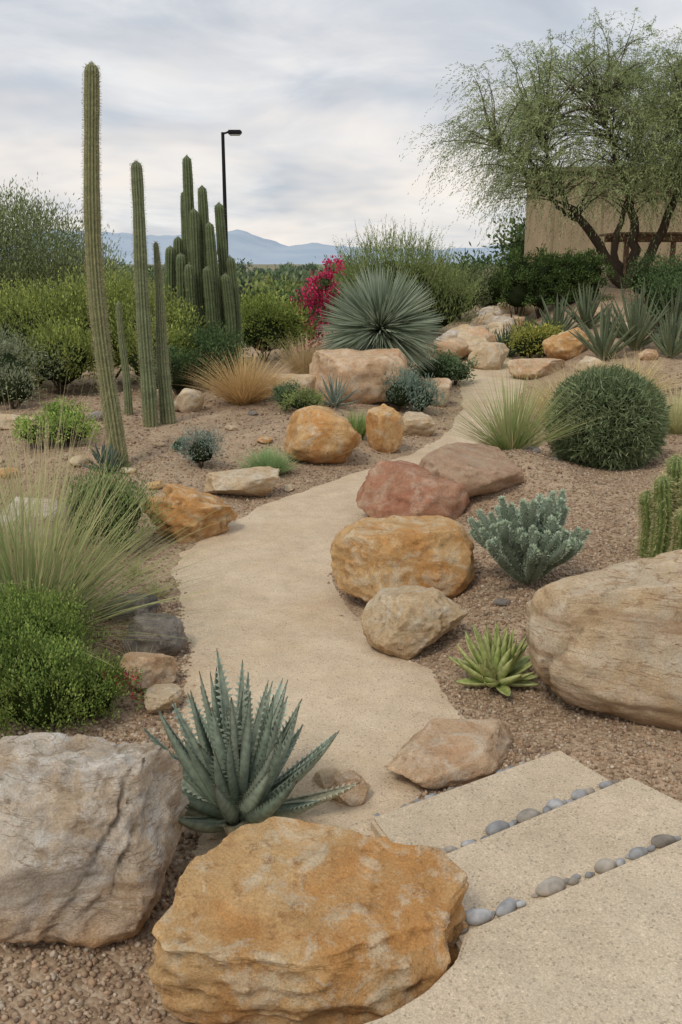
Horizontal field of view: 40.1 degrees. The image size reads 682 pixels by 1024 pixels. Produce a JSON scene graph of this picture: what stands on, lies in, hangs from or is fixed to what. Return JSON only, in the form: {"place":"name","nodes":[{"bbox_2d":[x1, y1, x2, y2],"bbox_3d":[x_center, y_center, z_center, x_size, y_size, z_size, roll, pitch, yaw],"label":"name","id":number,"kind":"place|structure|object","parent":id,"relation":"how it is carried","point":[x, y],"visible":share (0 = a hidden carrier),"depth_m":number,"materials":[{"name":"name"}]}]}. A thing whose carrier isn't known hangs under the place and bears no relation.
{"place":"outdoors","nodes":[
{"label":"outdoors","id":0,"kind":"place"},
{"bbox_2d":[1,229,508,263],"bbox_3d":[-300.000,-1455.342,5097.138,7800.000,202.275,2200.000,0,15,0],"label":"mountains","id":1,"kind":"structure","parent":0,"point":[247,246],"depth_m":4660.61,"materials":[{"name":"blue stone"}]},
{"bbox_2d":[0,264,681,1023],"bbox_3d":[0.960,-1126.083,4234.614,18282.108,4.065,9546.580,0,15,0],"label":"ground","id":2,"kind":"structure","parent":0,"point":[350,602],"depth_m":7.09,"materials":[{"name":"brown gravel"}]},
{"bbox_2d":[0,414,38,429],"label":"flat rock","id":3,"kind":"object","parent":2,"relation":"on","point":[5,421],"visible":0.45,"depth_m":10.96,"materials":[{"name":"beige stone"}]},
{"bbox_2d":[0,317,71,408],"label":"grey green shrub","id":4,"kind":"object","parent":2,"relation":"on","point":[17,381],"visible":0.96,"depth_m":12.14,"materials":[{"name":"green plant"}]},
{"bbox_2d":[0,496,81,549],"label":"boulder","id":5,"kind":"object","parent":2,"relation":"on","point":[12,509],"visible":0.34,"depth_m":7.01,"materials":[{"name":"stone"}]},
{"bbox_2d":[7,395,104,447],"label":"lime groundcover","id":6,"kind":"object","parent":2,"relation":"on","point":[53,409],"visible":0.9,"depth_m":10.09,"materials":[{"name":"green plant"}]},
{"bbox_2d":[0,402,114,505],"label":"dry grass stalks","id":7,"kind":"object","parent":2,"relation":"on","point":[38,460],"visible":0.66,"depth_m":8.68,"materials":[{"name":"beige plant"}]},
{"bbox_2d":[0,576,135,738],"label":"bright green shrub","id":8,"kind":"object","parent":2,"relation":"on","point":[43,685],"visible":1,"depth_m":4.26,"materials":[{"name":"green plant"}]},
{"bbox_2d":[67,455,90,466],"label":"rock","id":9,"kind":"object","parent":2,"relation":"on","point":[78,459],"visible":0.75,"depth_m":9.52,"materials":[{"name":"beige stone"}]},
{"bbox_2d":[0,171,163,337],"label":"acacia tree","id":10,"kind":"object","parent":2,"relation":"on","point":[27,262],"visible":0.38,"depth_m":17.81,"materials":[{"name":"green plant"}]},
{"bbox_2d":[0,732,188,948],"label":"boulder","id":11,"kind":"object","parent":2,"relation":"on","point":[90,829],"visible":1,"depth_m":2.88,"materials":[{"name":"stone"}]},
{"bbox_2d":[0,371,201,573],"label":"dry grass stalks","id":12,"kind":"object","parent":2,"relation":"on","point":[40,492],"visible":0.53,"depth_m":6.70,"materials":[{"name":"beige plant"}]},
{"bbox_2d":[80,441,127,472],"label":"dark agave","id":13,"kind":"object","parent":2,"relation":"on","point":[109,456],"visible":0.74,"depth_m":9.20,"materials":[{"name":"green plant"}]},
{"bbox_2d":[0,258,208,394],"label":"yellow green shrub","id":14,"kind":"object","parent":2,"relation":"on","point":[52,327],"visible":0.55,"depth_m":13.54,"materials":[{"name":"green plant"}]},
{"bbox_2d":[80,61,130,469],"bbox_3d":[-2.340,-2.312,9.102,0.331,3.927,0.580,-7,16,-24],"label":"tall column cactus","id":15,"kind":"object","parent":2,"relation":"on","point":[99,322],"depth_m":9.08,"materials":[{"name":"green plant"}]},
{"bbox_2d":[55,451,170,557],"bbox_3d":[-1.794,-0.061,7.010,0.954,0.814,0.763,7,16,24],"label":"round green shrub","id":16,"kind":"object","parent":2,"relation":"on","point":[126,498],"visible":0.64,"depth_m":6.90,"materials":[{"name":"green plant"}]},
{"bbox_2d":[0,427,243,682],"bbox_3d":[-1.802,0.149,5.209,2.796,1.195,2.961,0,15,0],"label":"fountain grass","id":17,"kind":"object","parent":2,"relation":"on","point":[42,572],"depth_m":5.41,"materials":[{"name":"green plant"}]},
{"bbox_2d":[101,660,146,709],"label":"shrub","id":18,"kind":"object","parent":2,"relation":"on","point":[138,677],"visible":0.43,"depth_m":4.48,"materials":[{"name":"green plant"}]},
{"bbox_2d":[116,301,132,414],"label":"tall column cactus","id":19,"kind":"object","parent":2,"relation":"on","point":[127,393],"depth_m":11.54,"materials":[{"name":"green plant"}]},
{"bbox_2d":[101,593,159,622],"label":"boulder","id":20,"kind":"object","parent":2,"relation":"on","point":[150,608],"visible":0.58,"depth_m":5.68,"materials":[{"name":"grey stone"}]},
{"bbox_2d":[129,160,159,427],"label":"tall column cactus","id":21,"kind":"object","parent":2,"relation":"on","point":[148,390],"depth_m":10.65,"materials":[{"name":"green plant"}]},
{"bbox_2d":[119,652,177,689],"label":"boulder","id":22,"kind":"object","parent":2,"relation":"on","point":[157,668],"visible":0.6,"depth_m":4.70,"materials":[{"name":"beige stone"}]},
{"bbox_2d":[131,577,177,597],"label":"grass tuft","id":23,"kind":"object","parent":2,"relation":"on","point":[152,591],"visible":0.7,"depth_m":6.11,"materials":[{"name":"green plant"}]},
{"bbox_2d":[122,613,187,655],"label":"boulder","id":24,"kind":"object","parent":2,"relation":"on","point":[164,625],"visible":0.82,"depth_m":5.11,"materials":[{"name":"grey stone"}]},
{"bbox_2d":[143,683,183,713],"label":"rock","id":25,"kind":"object","parent":2,"relation":"on","point":[161,697],"visible":0.95,"depth_m":4.50,"materials":[{"name":"beige stone"}]},
{"bbox_2d":[151,242,176,424],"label":"tall column cactus","id":26,"kind":"object","parent":2,"relation":"on","point":[167,410],"depth_m":10.99,"materials":[{"name":"green plant"}]},
{"bbox_2d":[174,388,203,412],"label":"boulder","id":27,"kind":"object","parent":2,"relation":"on","point":[187,400],"visible":0.92,"depth_m":11.92,"materials":[{"name":"beige stone"}]},
{"bbox_2d":[142,483,237,542],"bbox_3d":[-1.197,-0.003,7.459,0.667,0.480,0.626,-13,19,-40],"label":"boulder","id":28,"kind":"object","parent":2,"relation":"on","point":[196,505],"visible":0.88,"depth_m":7.27,"materials":[{"name":"orange stone"}]},
{"bbox_2d":[176,421,225,467],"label":"blue grey shrub","id":29,"kind":"object","parent":2,"relation":"on","point":[200,450],"visible":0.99,"depth_m":9.40,"materials":[{"name":"green plant"}]},
{"bbox_2d":[164,155,242,377],"bbox_3d":[-2.158,-3.712,14.384,1.115,3.426,0.809,7,16,25],"label":"organ pipe cactus","id":30,"kind":"object","parent":2,"relation":"on","point":[191,263],"visible":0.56,"depth_m":14.28,"materials":[{"name":"green plant"}]},
{"bbox_2d":[154,316,263,394],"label":"dark shrub","id":31,"kind":"object","parent":2,"relation":"on","point":[205,342],"visible":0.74,"depth_m":13.24,"materials":[{"name":"green plant"}]},
{"bbox_2d":[221,130,241,257],"bbox_3d":[-3.340,-8.241,28.851,0.720,6.648,0.300,0,15,0],"label":"street lamp","id":32,"kind":"object","parent":2,"relation":"on","point":[234,132],"visible":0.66,"depth_m":28.26,"materials":[{"name":"black metal"}]},
{"bbox_2d":[204,466,279,496],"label":"flat rock","id":33,"kind":"object","parent":2,"relation":"on","point":[260,481],"visible":0.98,"depth_m":8.54,"materials":[{"name":"beige stone"}]},
{"bbox_2d":[175,338,316,404],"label":"golden grass","id":34,"kind":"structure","parent":2,"relation":"on","point":[243,389],"depth_m":12.14,"materials":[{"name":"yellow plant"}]},
{"bbox_2d":[142,648,359,835],"bbox_3d":[-0.371,0.891,3.534,0.818,0.672,0.844,11,19,36],"label":"agave","id":35,"kind":"object","parent":2,"relation":"on","point":[233,759],"visible":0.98,"depth_m":3.48,"materials":[{"name":"green plant"}]},
{"bbox_2d":[0,242,505,302],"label":"distant trees","id":36,"kind":"object","parent":2,"relation":"on","point":[289,272],"visible":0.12,"depth_m":108.35,"materials":[{"name":"green plant"}]},
{"bbox_2d":[232,442,300,474],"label":"grass tuft","id":37,"kind":"object","parent":2,"relation":"on","point":[267,458],"visible":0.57,"depth_m":9.44,"materials":[{"name":"green plant"}]},
{"bbox_2d":[239,287,317,361],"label":"round yellow green shrub","id":38,"kind":"object","parent":2,"relation":"on","point":[267,323],"visible":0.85,"depth_m":16.21,"materials":[{"name":"green plant"}]},
{"bbox_2d":[267,379,301,411],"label":"shrub","id":39,"kind":"object","parent":2,"relation":"on","point":[279,390],"visible":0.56,"depth_m":11.74,"materials":[{"name":"green plant"}]},
{"bbox_2d":[58,212,525,328],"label":"desert scrub","id":40,"kind":"object","parent":2,"relation":"on","point":[517,237],"visible":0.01,"depth_m":40.27,"materials":[{"name":"green plant"}]},
{"bbox_2d":[270,373,315,395],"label":"flat rock","id":41,"kind":"object","parent":2,"relation":"on","point":[309,381],"visible":0.49,"depth_m":12.77,"materials":[{"name":"beige stone"}]},
{"bbox_2d":[258,332,334,373],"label":"golden grass","id":42,"kind":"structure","parent":2,"relation":"on","point":[306,361],"depth_m":14.36,"materials":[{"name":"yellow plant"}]},
{"bbox_2d":[277,385,327,411],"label":"shrub","id":43,"kind":"object","parent":2,"relation":"on","point":[301,401],"visible":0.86,"depth_m":11.46,"materials":[{"name":"green plant"}]},
{"bbox_2d":[148,816,468,1023],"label":"boulder","id":44,"kind":"object","parent":2,"relation":"on","point":[277,920],"visible":0.98,"depth_m":2.66,"materials":[{"name":"orange stone"}]},
{"bbox_2d":[286,255,345,349],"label":"bougainvillea","id":45,"kind":"object","parent":2,"relation":"on","point":[321,285],"visible":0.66,"depth_m":17.25,"materials":[{"name":"pink plant"}]},
{"bbox_2d":[283,405,361,463],"bbox_3d":[-0.200,-0.819,10.027,0.860,0.620,0.680,0,15,0],"label":"boulder","id":46,"kind":"object","parent":2,"relation":"on","point":[315,434],"visible":0.99,"depth_m":9.76,"materials":[{"name":"orange stone"}]},
{"bbox_2d":[317,372,359,406],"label":"grey agave","id":47,"kind":"object","parent":2,"relation":"on","point":[335,396],"visible":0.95,"depth_m":12.09,"materials":[{"name":"plant"}]},
{"bbox_2d":[12,385,677,1004],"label":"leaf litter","id":48,"kind":"object","parent":2,"relation":"on","point":[352,619],"visible":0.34,"depth_m":5.64,"materials":[{"name":"brown plant"}]},
{"bbox_2d":[328,769,370,806],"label":"rock","id":49,"kind":"object","parent":2,"relation":"on","point":[355,796],"visible":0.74,"depth_m":3.71,"materials":[{"name":"beige stone"}]},
{"bbox_2d":[343,406,366,439],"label":"slim green plant","id":50,"kind":"object","parent":2,"relation":"on","point":[358,425],"visible":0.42,"depth_m":10.85,"materials":[{"name":"green plant"}]},
{"bbox_2d":[309,348,406,403],"bbox_3d":[0.229,-1.849,12.908,1.391,0.800,0.911,0,15,0],"label":"boulder","id":51,"kind":"object","parent":2,"relation":"on","point":[363,370],"visible":0.71,"depth_m":12.61,"materials":[{"name":"beige stone"}]},
{"bbox_2d":[316,259,446,373],"bbox_3d":[0.580,-2.685,13.664,1.956,1.954,1.977,0,15,0],"label":"ball yucca","id":52,"kind":"object","parent":2,"relation":"on","point":[375,316],"visible":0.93,"depth_m":13.33,"materials":[{"name":"green plant"}]},
{"bbox_2d":[366,404,403,453],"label":"boulder","id":53,"kind":"object","parent":2,"relation":"on","point":[384,427],"visible":1,"depth_m":10.54,"materials":[{"name":"orange stone"}]},
{"bbox_2d":[302,214,488,331],"bbox_3d":[1.115,-4.766,19.500,4.076,2.793,3.245,0,15,0],"label":"feathery green shrub","id":54,"kind":"object","parent":2,"relation":"on","point":[448,305],"visible":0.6,"depth_m":19.23,"materials":[{"name":"green plant"}]},
{"bbox_2d":[330,515,474,601],"bbox_3d":[0.388,0.327,5.935,0.916,0.540,0.702,0,15,0],"label":"boulder","id":55,"kind":"object","parent":2,"relation":"on","point":[371,557],"visible":0.86,"depth_m":5.73,"materials":[{"name":"orange stone"}]},
{"bbox_2d":[377,362,447,411],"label":"blue grey shrub","id":56,"kind":"object","parent":2,"relation":"on","point":[401,393],"visible":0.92,"depth_m":12.63,"materials":[{"name":"green plant"}]},
{"bbox_2d":[356,460,470,519],"bbox_3d":[0.629,-0.125,7.740,0.886,0.560,0.990,-9,17,-30],"label":"boulder","id":57,"kind":"object","parent":2,"relation":"on","point":[397,488],"visible":0.66,"depth_m":7.45,"materials":[{"name":"red stone"}]},
{"bbox_2d":[361,585,467,659],"bbox_3d":[0.410,0.611,5.244,0.598,0.380,0.452,0,15,0],"label":"boulder","id":58,"kind":"object","parent":2,"relation":"on","point":[406,622],"visible":1,"depth_m":5.09,"materials":[{"name":"beige stone"}]},
{"bbox_2d":[402,411,435,435],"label":"boulder","id":59,"kind":"object","parent":2,"relation":"on","point":[419,423],"visible":0.81,"depth_m":11.58,"materials":[{"name":"beige stone"}]},
{"bbox_2d":[418,378,451,406],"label":"boulder","id":60,"kind":"object","parent":2,"relation":"on","point":[445,384],"visible":0.38,"depth_m":13.36,"materials":[{"name":"beige stone"}]},
{"bbox_2d":[407,345,479,384],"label":"shrub","id":61,"kind":"object","parent":2,"relation":"on","point":[447,367],"visible":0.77,"depth_m":14.81,"materials":[{"name":"green plant"}]},
{"bbox_2d":[433,329,459,346],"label":"boulder","id":62,"kind":"object","parent":2,"relation":"on","point":[451,333],"visible":0.3,"depth_m":18.01,"materials":[{"name":"stone"}]},
{"bbox_2d":[384,718,512,789],"bbox_3d":[0.490,1.046,4.025,0.720,0.210,0.360,-9,18,-32],"label":"flat rock","id":63,"kind":"object","parent":2,"relation":"on","point":[438,753],"visible":1,"depth_m":3.92,"materials":[{"name":"beige stone"}]},
{"bbox_2d":[435,337,468,359],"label":"boulder","id":64,"kind":"object","parent":2,"relation":"on","point":[460,345],"visible":0.72,"depth_m":17.28,"materials":[{"name":"beige stone"}]},
{"bbox_2d":[428,260,508,319],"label":"olive shrub","id":65,"kind":"object","parent":2,"relation":"on","point":[487,298],"visible":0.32,"depth_m":23.58,"materials":[{"name":"green plant"}]},
{"bbox_2d":[419,442,525,498],"bbox_3d":[1.093,-0.304,7.868,0.906,0.500,0.895,0,15,0],"label":"boulder","id":66,"kind":"object","parent":2,"relation":"on","point":[479,469],"visible":0.72,"depth_m":7.58,"materials":[{"name":"brown stone"}]},
{"bbox_2d":[463,335,488,358],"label":"boulder","id":67,"kind":"object","parent":2,"relation":"on","point":[473,342],"visible":0.44,"depth_m":17.48,"materials":[{"name":"beige stone"}]},
{"bbox_2d":[466,326,502,342],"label":"boulder","id":68,"kind":"object","parent":2,"relation":"on","point":[481,331],"visible":0.34,"depth_m":17.97,"materials":[{"name":"beige stone"}]},
{"bbox_2d":[468,342,508,369],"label":"boulder","id":69,"kind":"object","parent":2,"relation":"on","point":[491,355],"visible":0.88,"depth_m":16.38,"materials":[{"name":"beige stone"}]},
{"bbox_2d":[371,750,613,848],"bbox_3d":[0.636,1.267,3.578,1.092,0.210,0.569,-9,17,-30],"label":"stone step","id":70,"kind":"object","parent":2,"relation":"on","point":[456,817],"visible":0.39,"depth_m":3.65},
{"bbox_2d":[448,621,539,696],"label":"green agave","id":71,"kind":"object","parent":2,"relation":"on","point":[501,665],"visible":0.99,"depth_m":4.67,"materials":[{"name":"green plant"}]},
{"bbox_2d":[483,315,515,327],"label":"boulder","id":72,"kind":"object","parent":2,"relation":"on","point":[497,318],"visible":0.3,"depth_m":20.14,"materials":[{"name":"stone"}]},
{"bbox_2d":[497,302,535,315],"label":"boulder","id":73,"kind":"object","parent":2,"relation":"on","point":[529,310],"visible":0.18,"depth_m":21.65,"materials":[{"name":"beige stone"}]},
{"bbox_2d":[355,752,680,933],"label":"river pebbles","id":74,"kind":"object","parent":2,"relation":"on","point":[549,886],"visible":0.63,"depth_m":3.20,"materials":[{"name":"grey stone"}]},
{"bbox_2d":[426,358,612,450],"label":"spiky grass","id":75,"kind":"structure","parent":2,"relation":"on","point":[509,438],"depth_m":8.46,"materials":[{"name":"green plant"}]},
{"bbox_2d":[365,840,681,1023],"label":"stone step","id":76,"kind":"object","parent":2,"relation":"on","point":[605,948],"visible":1,"depth_m":2.66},
{"bbox_2d":[467,488,590,583],"bbox_3d":[1.142,0.132,5.627,0.751,0.616,0.756,0,15,0],"label":"blue green shrub","id":77,"kind":"object","parent":2,"relation":"on","point":[533,541],"visible":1,"depth_m":5.49,"materials":[{"name":"green plant"}]},
{"bbox_2d":[503,319,565,358],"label":"yellow green shrub","id":78,"kind":"object","parent":2,"relation":"on","point":[529,341],"visible":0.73,"depth_m":16.96,"materials":[{"name":"green plant"}]},
{"bbox_2d":[507,358,564,378],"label":"boulder","id":79,"kind":"object","parent":2,"relation":"on","point":[547,364],"visible":0.85,"depth_m":15.54,"materials":[{"name":"beige stone"}]},
{"bbox_2d":[397,7,681,288],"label":"mesquite tree","id":80,"kind":"object","parent":2,"relation":"on","point":[538,115],"visible":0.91,"depth_m":20.85,"materials":[{"name":"green plant"}]},
{"bbox_2d":[500,356,596,420],"bbox_3d":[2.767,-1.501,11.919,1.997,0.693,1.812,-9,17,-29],"label":"golden grass","id":81,"kind":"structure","parent":2,"relation":"on","point":[541,401],"depth_m":12.02,"materials":[{"name":"beige plant"}]},
{"bbox_2d":[490,242,615,318],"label":"clipped hedge","id":82,"kind":"object","parent":2,"relation":"on","point":[524,283],"visible":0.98,"depth_m":20.33,"materials":[{"name":"green plant"}]},
{"bbox_2d":[529,289,588,332],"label":"blue agave","id":83,"kind":"object","parent":2,"relation":"on","point":[558,313],"visible":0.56,"depth_m":17.54,"materials":[{"name":"plant"}]},
{"bbox_2d":[447,777,681,954],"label":"stone step","id":84,"kind":"object","parent":2,"relation":"on","point":[582,836],"visible":0.29,"depth_m":3.30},
{"bbox_2d":[542,327,589,360],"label":"boulder","id":85,"kind":"object","parent":2,"relation":"on","point":[565,345],"visible":0.77,"depth_m":16.20,"materials":[{"name":"orange stone"}]},
{"bbox_2d":[559,277,612,327],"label":"blue agave","id":86,"kind":"object","parent":2,"relation":"on","point":[584,307],"visible":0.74,"depth_m":17.72,"materials":[{"name":"plant"}]},
{"bbox_2d":[575,356,603,370],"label":"boulder","id":87,"kind":"object","parent":2,"relation":"on","point":[587,359],"visible":0.59,"depth_m":14.93,"materials":[{"name":"beige stone"}]},
{"bbox_2d":[524,172,681,265],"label":"walls","id":88,"kind":"structure","parent":2,"relation":"on","point":[561,244],"depth_m":28.44,"materials":[{"name":"paint"}]},
{"bbox_2d":[526,549,681,731],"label":"boulder","id":89,"kind":"object","parent":2,"relation":"on","point":[607,640],"visible":0.98,"depth_m":4.19,"materials":[{"name":"stone"}]},
{"bbox_2d":[566,298,643,359],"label":"blue agave","id":90,"kind":"object","parent":2,"relation":"on","point":[602,343],"visible":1,"depth_m":15.26,"materials":[{"name":"plant"}]},
{"bbox_2d":[541,362,672,470],"bbox_3d":[2.586,-0.932,9.069,1.305,1.106,1.261,0,15,0],"label":"round needle shrub","id":91,"kind":"object","parent":2,"relation":"on","point":[631,429],"visible":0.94,"depth_m":8.73,"materials":[{"name":"green plant"}]},
{"bbox_2d":[570,26,681,249],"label":"mesquite tree","id":92,"kind":"object","parent":2,"relation":"on","point":[676,74],"visible":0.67,"depth_m":20.36,"materials":[{"name":"green plant"}]},
{"bbox_2d":[589,348,681,394],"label":"golden grass","id":93,"kind":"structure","parent":2,"relation":"on","point":[648,375],"depth_m":12.85,"materials":[{"name":"beige plant"}]},
{"bbox_2d":[595,276,676,349],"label":"blue agave","id":94,"kind":"object","parent":2,"relation":"on","point":[637,311],"visible":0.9,"depth_m":15.49,"materials":[{"name":"plant"}]},
{"bbox_2d":[598,232,681,276],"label":"wooden fence","id":95,"kind":"object","parent":2,"relation":"on","point":[624,235],"visible":0.5,"depth_m":23.78,"materials":[{"name":"brown wood"}]},
{"bbox_2d":[638,349,658,359],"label":"boulder","id":96,"kind":"object","parent":2,"relation":"on","point":[651,353],"visible":0.93,"depth_m":14.99,"materials":[{"name":"beige stone"}]},
{"bbox_2d":[616,245,681,301],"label":"dark green shrub","id":97,"kind":"object","parent":2,"relation":"on","point":[646,269],"visible":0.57,"depth_m":19.86,"materials":[{"name":"green plant"}]},
{"bbox_2d":[623,258,681,326],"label":"dark green shrub","id":98,"kind":"object","parent":2,"relation":"on","point":[669,284],"visible":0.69,"depth_m":16.70,"materials":[{"name":"green plant"}]},
{"bbox_2d":[635,451,681,557],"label":"clustered cactus","id":99,"kind":"object","parent":2,"relation":"on","point":[660,527],"visible":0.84,"depth_m":6.04,"materials":[{"name":"green plant"}]},
{"bbox_2d":[645,310,681,357],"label":"blue agave","id":100,"kind":"object","parent":2,"relation":"on","point":[667,339],"visible":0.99,"depth_m":15.04,"materials":[{"name":"plant"}]},
{"bbox_2d":[647,280,681,334],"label":"blue agave","id":101,"kind":"object","parent":2,"relation":"on","point":[676,305],"visible":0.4,"depth_m":16.37,"materials":[{"name":"plant"}]},
{"bbox_2d":[654,380,681,433],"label":"golden grass","id":102,"kind":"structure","parent":2,"relation":"on","point":[676,419],"depth_m":10.55,"materials":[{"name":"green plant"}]},
{"bbox_2d":[0,0,681,249],"label":"sky","id":103,"kind":"structure","parent":0,"point":[322,95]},
{"bbox_2d":[171,356,524,859],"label":"garden path","id":104,"kind":"structure","parent":0,"point":[285,607],"depth_m":5.30,"materials":[{"name":"beige concrete"}]},
{"bbox_2d":[312,767,339,788],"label":"rock","id":105,"kind":"object","parent":104,"relation":"on","point":[323,778],"visible":0.58,"depth_m":3.85,"materials":[{"name":"beige stone"}]},
{"bbox_2d":[493,325,521,356],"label":"dark agave","id":106,"kind":"object","parent":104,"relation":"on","point":[512,353],"visible":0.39,"depth_m":17.70,"materials":[{"name":"green plant"}]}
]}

